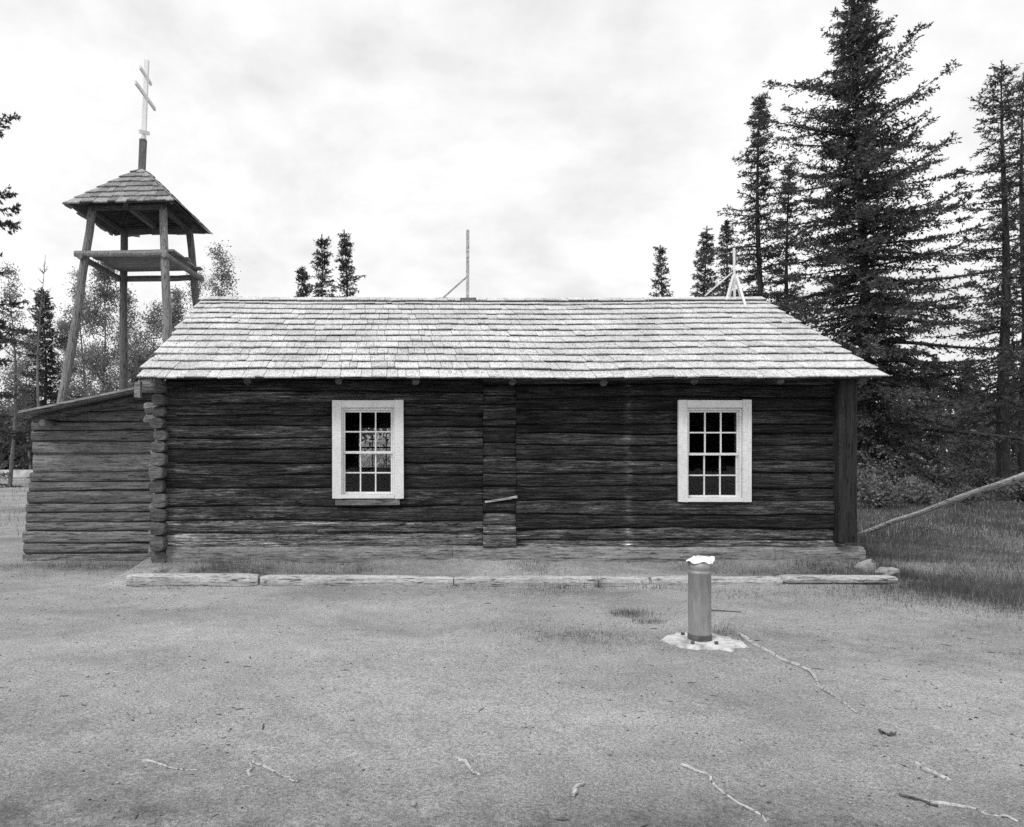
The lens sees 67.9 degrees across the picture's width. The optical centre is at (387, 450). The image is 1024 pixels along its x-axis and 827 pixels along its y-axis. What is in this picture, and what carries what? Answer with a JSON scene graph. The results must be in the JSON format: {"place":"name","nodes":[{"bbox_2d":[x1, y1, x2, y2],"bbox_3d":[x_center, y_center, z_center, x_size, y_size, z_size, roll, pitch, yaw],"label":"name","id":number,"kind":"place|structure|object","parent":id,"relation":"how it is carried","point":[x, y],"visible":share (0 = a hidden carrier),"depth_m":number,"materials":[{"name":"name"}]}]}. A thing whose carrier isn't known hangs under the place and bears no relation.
{"place":"outdoors","nodes":[
{"label":"outdoors","id":0,"kind":"place"},
{"bbox_2d":[0,454,1023,826],"bbox_3d":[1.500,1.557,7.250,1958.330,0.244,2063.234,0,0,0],"label":"ground","id":1,"kind":"structure","parent":0,"point":[344,790],"depth_m":4.92,"materials":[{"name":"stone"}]},
{"bbox_2d":[0,385,18,464],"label":"bush","id":2,"kind":"object","parent":1,"relation":"on","point":[3,403],"visible":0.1,"depth_m":54.62,"materials":[{"name":"grey plant"}]},
{"bbox_2d":[0,452,22,486],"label":"spruce tree","id":3,"kind":"object","parent":1,"relation":"on","point":[3,474],"visible":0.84,"depth_m":33.18,"materials":[{"name":"plant"}]},
{"bbox_2d":[0,407,25,469],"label":"bush","id":4,"kind":"object","parent":1,"relation":"on","point":[8,456],"visible":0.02,"depth_m":56.66,"materials":[{"name":"grey plant"}]},
{"bbox_2d":[0,470,32,477],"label":"road barrier","id":5,"kind":"object","parent":1,"relation":"on","point":[22,473],"visible":0.47,"depth_m":44.90,"materials":[{"name":"white"}]},
{"bbox_2d":[0,111,33,441],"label":"spruce tree","id":6,"kind":"object","parent":1,"relation":"on","point":[6,434],"visible":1,"depth_m":20.13,"materials":[{"name":"grey plant"}]},
{"bbox_2d":[0,402,33,469],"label":"bush","id":7,"kind":"object","parent":1,"relation":"on","point":[19,448],"visible":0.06,"depth_m":55.24,"materials":[{"name":"grey plant"}]},
{"bbox_2d":[0,262,41,484],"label":"aspen tree","id":8,"kind":"object","parent":1,"relation":"on","point":[20,401],"visible":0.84,"depth_m":35.99,"materials":[{"name":"grey plant"}]},
{"bbox_2d":[0,336,53,469],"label":"aspen tree","id":9,"kind":"object","parent":1,"relation":"on","point":[25,366],"visible":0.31,"depth_m":49.76,"materials":[{"name":"grey plant"}]},
{"bbox_2d":[24,255,53,406],"bbox_3d":[-16.934,-3.843,36.011,1.206,11.298,1.164,0,0,26],"label":"bare tree","id":10,"kind":"object","parent":1,"relation":"on","point":[37,363],"visible":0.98,"depth_m":35.95,"materials":[{"name":"grey plant"}]},
{"bbox_2d":[1,287,81,467],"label":"spruce tree","id":11,"kind":"object","parent":1,"relation":"on","point":[45,389],"visible":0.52,"depth_m":37.77,"materials":[{"name":"black plant"}]},
{"bbox_2d":[41,317,91,403],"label":"aspen tree","id":12,"kind":"object","parent":1,"relation":"on","point":[59,324],"visible":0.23,"depth_m":45.76,"materials":[{"name":"grey plant"}]},
{"bbox_2d":[53,266,102,397],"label":"aspen tree","id":13,"kind":"object","parent":1,"relation":"on","point":[79,388],"visible":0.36,"depth_m":40.68,"materials":[{"name":"grey plant"}]},
{"bbox_2d":[18,387,154,560],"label":"log shed","id":14,"kind":"structure","parent":1,"relation":"on","point":[90,495],"depth_m":11.20,"materials":[{"name":"grey wood"}]},
{"bbox_2d":[72,260,139,398],"bbox_3d":[-12.972,-3.537,34.079,3.052,10.686,3.110,0,0,0],"label":"aspen tree","id":15,"kind":"object","parent":1,"relation":"on","point":[106,295],"visible":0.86,"depth_m":33.70,"materials":[{"name":"grey plant"}]},
{"bbox_2d":[94,284,151,387],"bbox_3d":[-14.145,-3.539,39.958,3.337,10.689,2.923,0,0,0],"label":"aspen tree","id":16,"kind":"object","parent":1,"relation":"on","point":[131,324],"visible":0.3,"depth_m":39.87,"materials":[{"name":"grey plant"}]},
{"bbox_2d":[57,138,212,402],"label":"bell tower","id":17,"kind":"structure","parent":1,"relation":"on","point":[139,201],"depth_m":15.03,"materials":[{"name":"grey wood"}]},
{"bbox_2d":[134,59,155,138],"bbox_3d":[-5.030,-7.230,15.454,0.155,1.724,1.145,0,0,0],"label":"orthodox cross","id":18,"kind":"object","parent":17,"relation":"attached to","point":[143,131],"visible":1,"depth_m":15.44,"materials":[{"name":"white paint"}]},
{"bbox_2d":[128,355,146,387],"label":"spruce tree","id":19,"kind":"object","parent":1,"relation":"on","point":[133,379],"visible":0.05,"depth_m":46.79,"materials":[{"name":"black plant"}]},
{"bbox_2d":[128,298,162,383],"bbox_3d":[-12.099,-3.062,38.083,3.182,9.733,3.535,0,0,-23],"label":"aspen tree","id":20,"kind":"object","parent":1,"relation":"on","point":[144,354],"visible":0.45,"depth_m":37.86,"materials":[{"name":"grey plant"}]},
{"bbox_2d":[137,565,173,572],"bbox_3d":[-2.948,1.573,9.522,0.169,0.188,0.602,0,0,25],"label":"kerb timber","id":21,"kind":"object","parent":1,"relation":"on","point":[164,569],"visible":0.4,"depth_m":9.48,"materials":[{"name":"grey wood"}]},
{"bbox_2d":[146,284,187,353],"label":"aspen tree","id":22,"kind":"object","parent":1,"relation":"on","point":[177,313],"visible":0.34,"depth_m":42.83,"materials":[{"name":"grey plant"}]},
{"bbox_2d":[142,759,196,770],"bbox_3d":[-1.160,1.659,3.927,0.343,0.019,0.047,0,0,21],"label":"tree root","id":23,"kind":"object","parent":1,"relation":"on","point":[151,761],"visible":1,"depth_m":3.92,"materials":[{"name":"grey wood"}]},
{"bbox_2d":[175,265,208,325],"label":"aspen tree","id":24,"kind":"object","parent":1,"relation":"on","point":[199,287],"visible":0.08,"depth_m":43.99,"materials":[{"name":"grey plant"}]},
{"bbox_2d":[126,573,259,585],"bbox_3d":[-2.381,1.582,9.144,1.596,0.170,0.214,0,0,0],"label":"kerb timber","id":25,"kind":"object","parent":1,"relation":"on","point":[196,579],"visible":0.97,"depth_m":9.05,"materials":[{"name":"grey wood"}]},
{"bbox_2d":[201,240,241,296],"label":"aspen tree","id":26,"kind":"object","parent":1,"relation":"on","point":[223,274],"visible":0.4,"depth_m":37.87,"materials":[{"name":"grey plant"}]},
{"bbox_2d":[246,760,298,781],"bbox_3d":[-0.631,1.658,3.821,0.390,0.024,0.141,0,0,42],"label":"stick","id":27,"kind":"object","parent":1,"relation":"on","point":[260,765],"visible":1,"depth_m":3.86,"materials":[{"name":"grey wood"}]},
{"bbox_2d":[293,266,311,296],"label":"spruce tree","id":28,"kind":"object","parent":1,"relation":"on","point":[303,276],"visible":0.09,"depth_m":41.85,"materials":[{"name":"grey plant"}]},
{"bbox_2d":[310,234,373,434],"bbox_3d":[-3.356,-4.936,39.746,4.556,13.476,3.908,0,0,33],"label":"spruce tree","id":29,"kind":"object","parent":1,"relation":"on","point":[321,263],"visible":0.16,"depth_m":39.95,"materials":[{"name":"grey plant"}]},
{"bbox_2d":[330,229,366,455],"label":"spruce tree","id":30,"kind":"object","parent":1,"relation":"on","point":[344,266],"visible":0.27,"depth_m":40.89,"materials":[{"name":"grey plant"}]},
{"bbox_2d":[260,574,452,586],"bbox_3d":[-0.381,1.595,9.132,2.346,0.153,0.190,0,0,0],"label":"kerb timber","id":31,"kind":"object","parent":1,"relation":"on","point":[341,580],"visible":0.88,"depth_m":9.06,"materials":[{"name":"grey wood"}]},
{"bbox_2d":[359,428,392,466],"bbox_3d":[-0.323,0.272,24.358,3.914,3.008,3.962,0,0,-28],"label":"bush","id":32,"kind":"object","parent":1,"relation":"on","point":[366,461],"visible":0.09,"depth_m":23.29,"materials":[{"name":"grey plant"}]},
{"bbox_2d":[455,756,480,775],"bbox_3d":[0.423,1.661,3.921,0.048,0.034,0.257,0,0,-21],"label":"tree root","id":33,"kind":"object","parent":1,"relation":"on","point":[457,758],"visible":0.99,"depth_m":3.93,"materials":[{"name":"grey wood"}]},
{"bbox_2d":[0,354,1018,475],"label":"woods","id":34,"kind":"object","parent":1,"relation":"on","point":[922,462],"visible":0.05,"depth_m":50.02,"materials":[{"name":"black plant"}]},
{"bbox_2d":[1,561,1019,822],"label":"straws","id":35,"kind":"object","parent":1,"relation":"on","point":[545,665],"visible":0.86,"depth_m":5.64,"materials":[{"name":"grey plant"}]},
{"bbox_2d":[0,561,1020,826],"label":"twigs","id":36,"kind":"object","parent":1,"relation":"on","point":[480,709],"visible":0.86,"depth_m":5.55,"materials":[{"name":"wood"}]},
{"bbox_2d":[134,296,888,562],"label":"log church","id":37,"kind":"structure","parent":1,"relation":"on","point":[660,429],"depth_m":10.11,"materials":[{"name":"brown wood"}]},
{"bbox_2d":[332,400,403,498],"bbox_3d":[-0.268,-0.021,10.126,0.963,1.335,0.194,0,0,0],"label":"window","id":38,"kind":"structure","parent":37,"relation":"in","point":[339,407],"depth_m":10.04,"materials":[{"name":"white paint"}]},
{"bbox_2d":[355,424,392,470],"bbox_3d":[-0.180,-0.070,15.980,1.040,1.000,0.220,0,0,0],"label":"window","id":39,"kind":"structure","parent":37,"relation":"in","point":[357,426],"depth_m":15.88,"materials":[{"name":"white paint"}]},
{"bbox_2d":[442,230,475,301],"bbox_3d":[1.228,-3.158,13.037,0.609,1.369,0.265,0,0,0],"label":"ridge post","id":40,"kind":"object","parent":37,"relation":"on","point":[467,299],"visible":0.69,"depth_m":12.95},
{"bbox_2d":[677,400,751,501],"bbox_3d":[4.399,0.001,10.125,0.986,1.381,0.193,0,0,0],"label":"window","id":41,"kind":"structure","parent":37,"relation":"in","point":[742,409],"depth_m":10.05,"materials":[{"name":"white paint"}]},
{"bbox_2d":[704,248,746,305],"bbox_3d":[5.896,-2.992,13.098,0.649,1.111,0.822,0,0,20],"label":"ridge finial","id":42,"kind":"object","parent":37,"relation":"on","point":[734,281],"visible":0.82,"depth_m":13.05,"materials":[{"name":"white paint"}]},
{"bbox_2d":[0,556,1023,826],"bbox_3d":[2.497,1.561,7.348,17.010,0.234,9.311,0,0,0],"label":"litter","id":43,"kind":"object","parent":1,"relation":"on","point":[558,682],"visible":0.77,"depth_m":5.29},
{"bbox_2d":[453,575,648,586],"bbox_3d":[1.985,1.599,9.125,2.364,0.142,0.186,0,0,0],"label":"kerb timber","id":44,"kind":"object","parent":1,"relation":"on","point":[549,580],"visible":0.8,"depth_m":9.05,"materials":[{"name":"grey wood"}]},
{"bbox_2d":[571,781,584,795],"bbox_3d":[0.918,1.642,3.636,0.040,0.024,0.158,0,0,32],"label":"stick","id":45,"kind":"object","parent":1,"relation":"on","point":[574,790],"visible":1,"depth_m":3.62,"materials":[{"name":"grey wood"}]},
{"bbox_2d":[649,245,674,296],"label":"spruce tree","id":46,"kind":"object","parent":1,"relation":"on","point":[660,265],"visible":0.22,"depth_m":45.83,"materials":[{"name":"grey plant"}]},
{"bbox_2d":[661,632,748,651],"bbox_3d":[2.698,1.651,6.388,0.668,0.086,0.629,0,0,0],"label":"concrete pad","id":47,"kind":"object","parent":1,"relation":"on","point":[725,643],"visible":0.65,"depth_m":6.27,"materials":[{"name":"white concrete"}]},
{"bbox_2d":[681,555,717,644],"bbox_3d":[2.663,1.259,6.382,0.255,0.733,0.339,0,0,0],"label":"metal pipe","id":48,"kind":"object","parent":47,"relation":"on","point":[699,596],"visible":0.99,"depth_m":6.31,"materials":[{"name":"grey metal"}]},
{"bbox_2d":[690,226,722,296],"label":"spruce tree","id":49,"kind":"object","parent":1,"relation":"on","point":[708,247],"visible":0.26,"depth_m":35.95,"materials":[{"name":"grey plant"}]},
{"bbox_2d":[649,575,782,585],"bbox_3d":[4.006,1.600,9.143,1.584,0.141,0.173,0,0,0],"label":"kerb timber","id":50,"kind":"object","parent":1,"relation":"on","point":[675,580],"visible":0.74,"depth_m":9.07,"materials":[{"name":"grey wood"}]},
{"bbox_2d":[680,763,766,821],"bbox_3d":[1.642,1.649,3.636,0.074,0.033,0.608,0,0,-15],"label":"tree root","id":51,"kind":"object","parent":1,"relation":"on","point":[718,788],"visible":1,"depth_m":3.64,"materials":[{"name":"grey wood"}]},
{"bbox_2d":[711,609,740,611],"bbox_3d":[3.462,1.645,7.659,0.290,0.020,0.026,0,0,20],"label":"stick","id":52,"kind":"object","parent":1,"relation":"on","point":[725,610],"visible":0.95,"depth_m":7.66,"materials":[{"name":"grey wood"}]},
{"bbox_2d":[712,219,744,296],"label":"spruce tree","id":53,"kind":"object","parent":1,"relation":"on","point":[726,237],"visible":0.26,"depth_m":36.93,"materials":[{"name":"grey plant"}]},
{"bbox_2d":[691,91,802,321],"bbox_3d":[13.608,-5.819,28.309,3.779,15.245,4.068,0,0,32],"label":"spruce tree","id":54,"kind":"object","parent":1,"relation":"on","point":[756,217],"visible":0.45,"depth_m":27.85,"materials":[{"name":"black plant"}]},
{"bbox_2d":[755,161,819,324],"bbox_3d":[16.667,-5.129,30.888,3.614,13.864,3.938,0,0,-13],"label":"spruce tree","id":55,"kind":"object","parent":1,"relation":"on","point":[787,170],"visible":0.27,"depth_m":30.88,"materials":[{"name":"grey plant"}]},
{"bbox_2d":[737,632,858,713],"bbox_3d":[3.099,1.641,5.693,0.124,0.043,2.009,0,0,5],"label":"tree root","id":56,"kind":"object","parent":1,"relation":"on","point":[745,637],"visible":1,"depth_m":5.67,"materials":[{"name":"grey wood"}]},
{"bbox_2d":[776,574,897,582],"bbox_3d":[5.501,1.571,9.164,1.406,0.096,0.205,0,0,0],"label":"kerb timber","id":57,"kind":"object","parent":1,"relation":"on","point":[794,578],"visible":0.92,"depth_m":9.07,"materials":[{"name":"grey wood"}]},
{"bbox_2d":[854,559,875,571],"bbox_3d":[6.213,1.508,9.726,0.284,0.213,0.216,0,0,0],"label":"stone","id":58,"kind":"object","parent":1,"relation":"on","point":[867,564],"visible":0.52,"depth_m":9.65,"materials":[{"name":"grey stone"}]},
{"bbox_2d":[857,441,908,490],"bbox_3d":[14.492,0.614,23.975,3.624,2.206,3.484,0,0,-42],"label":"bush","id":59,"kind":"object","parent":1,"relation":"on","point":[874,467],"visible":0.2,"depth_m":23.65,"materials":[{"name":"grey plant"}]},
{"bbox_2d":[743,0,1023,509],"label":"spruce tree","id":60,"kind":"object","parent":1,"relation":"on","point":[855,43],"visible":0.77,"depth_m":25.29,"materials":[{"name":"black plant"}]},
{"bbox_2d":[873,567,899,575],"bbox_3d":[6.244,1.508,9.339,0.302,0.114,0.178,0,0,0],"label":"stone","id":61,"kind":"object","parent":1,"relation":"on","point":[891,571],"visible":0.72,"depth_m":9.28,"materials":[{"name":"grey stone"}]},
{"bbox_2d":[878,728,896,735],"bbox_3d":[2.911,1.647,4.356,0.092,0.025,0.069,0,0,35],"label":"stick","id":62,"kind":"object","parent":1,"relation":"on","point":[885,733],"visible":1,"depth_m":4.35,"materials":[{"name":"black wood"}]},
{"bbox_2d":[857,463,923,509],"bbox_3d":[13.889,1.024,21.009,2.082,1.382,1.950,0,0,25],"label":"bush","id":63,"kind":"object","parent":1,"relation":"on","point":[876,492],"visible":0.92,"depth_m":20.88,"materials":[{"name":"grey plant"}]},
{"bbox_2d":[899,793,937,806],"bbox_3d":[2.505,1.649,3.527,0.036,0.021,0.157,0,0,-33],"label":"stick","id":64,"kind":"object","parent":1,"relation":"on","point":[914,798],"visible":1,"depth_m":3.53,"materials":[{"name":"grey wood"}]},
{"bbox_2d":[885,480,953,505],"bbox_3d":[16.000,1.301,22.545,2.008,0.832,1.919,0,0,0],"label":"bush","id":65,"kind":"object","parent":1,"relation":"on","point":[923,497],"visible":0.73,"depth_m":22.20,"materials":[{"name":"grey plant"}]},
{"bbox_2d":[913,761,951,780],"bbox_3d":[2.785,1.649,3.831,0.044,0.041,0.216,0,0,-8],"label":"tree root","id":66,"kind":"object","parent":1,"relation":"on","point":[917,764],"visible":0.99,"depth_m":3.83,"materials":[{"name":"grey wood"}]},
{"bbox_2d":[859,472,1023,533],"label":"leaning pole","id":67,"kind":"object","parent":1,"relation":"on","point":[995,485],"visible":0.88,"depth_m":12.29,"materials":[{"name":"grey wood"}]},
{"bbox_2d":[931,482,1000,502],"bbox_3d":[18.122,1.362,24.061,1.825,0.730,1.917,0,0,-21],"label":"bush","id":68,"kind":"object","parent":1,"relation":"on","point":[977,497],"visible":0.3,"depth_m":23.71,"materials":[{"name":"grey plant"}]},
{"bbox_2d":[918,362,1015,482],"bbox_3d":[29.522,-1.232,38.124,3.989,7.016,3.629,0,0,0],"label":"spruce tree","id":69,"kind":"object","parent":1,"relation":"on","point":[960,411],"visible":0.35,"depth_m":37.80,"materials":[{"name":"black plant"}]},
{"bbox_2d":[920,60,1023,499],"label":"spruce tree","id":70,"kind":"object","parent":1,"relation":"on","point":[1004,400],"visible":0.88,"depth_m":24.92,"materials":[{"name":"black plant"}]},
{"bbox_2d":[929,800,1018,821],"bbox_3d":[2.683,1.649,3.427,0.324,0.028,0.057,0,0,37],"label":"tree root","id":71,"kind":"object","parent":1,"relation":"on","point":[964,806],"visible":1,"depth_m":3.45,"materials":[{"name":"grey wood"}]},
{"bbox_2d":[957,452,1022,495],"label":"bush","id":72,"kind":"object","parent":1,"relation":"on","point":[981,480],"visible":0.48,"depth_m":26.73,"materials":[{"name":"grey plant"}]},
{"bbox_2d":[958,72,1023,482],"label":"spruce tree","id":73,"kind":"object","parent":1,"relation":"on","point":[1020,453],"visible":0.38,"depth_m":27.51,"materials":[{"name":"black plant"}]},
{"bbox_2d":[981,475,1023,503],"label":"bush","id":74,"kind":"object","parent":1,"relation":"on","point":[1016,492],"visible":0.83,"depth_m":23.09,"materials":[{"name":"grey plant"}]},
{"bbox_2d":[0,477,1023,826],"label":"grass","id":75,"kind":"structure","parent":0,"point":[956,587],"depth_m":11.00,"materials":[{"name":"plant"}]},
{"bbox_2d":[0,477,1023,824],"bbox_3d":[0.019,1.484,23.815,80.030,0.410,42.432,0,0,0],"label":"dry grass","id":76,"kind":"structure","parent":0,"point":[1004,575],"depth_m":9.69,"materials":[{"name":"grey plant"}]},
{"bbox_2d":[0,0,1023,450],"label":"sky","id":77,"kind":"structure","parent":0,"point":[570,140],"materials":[{"name":"white"}]}
]}

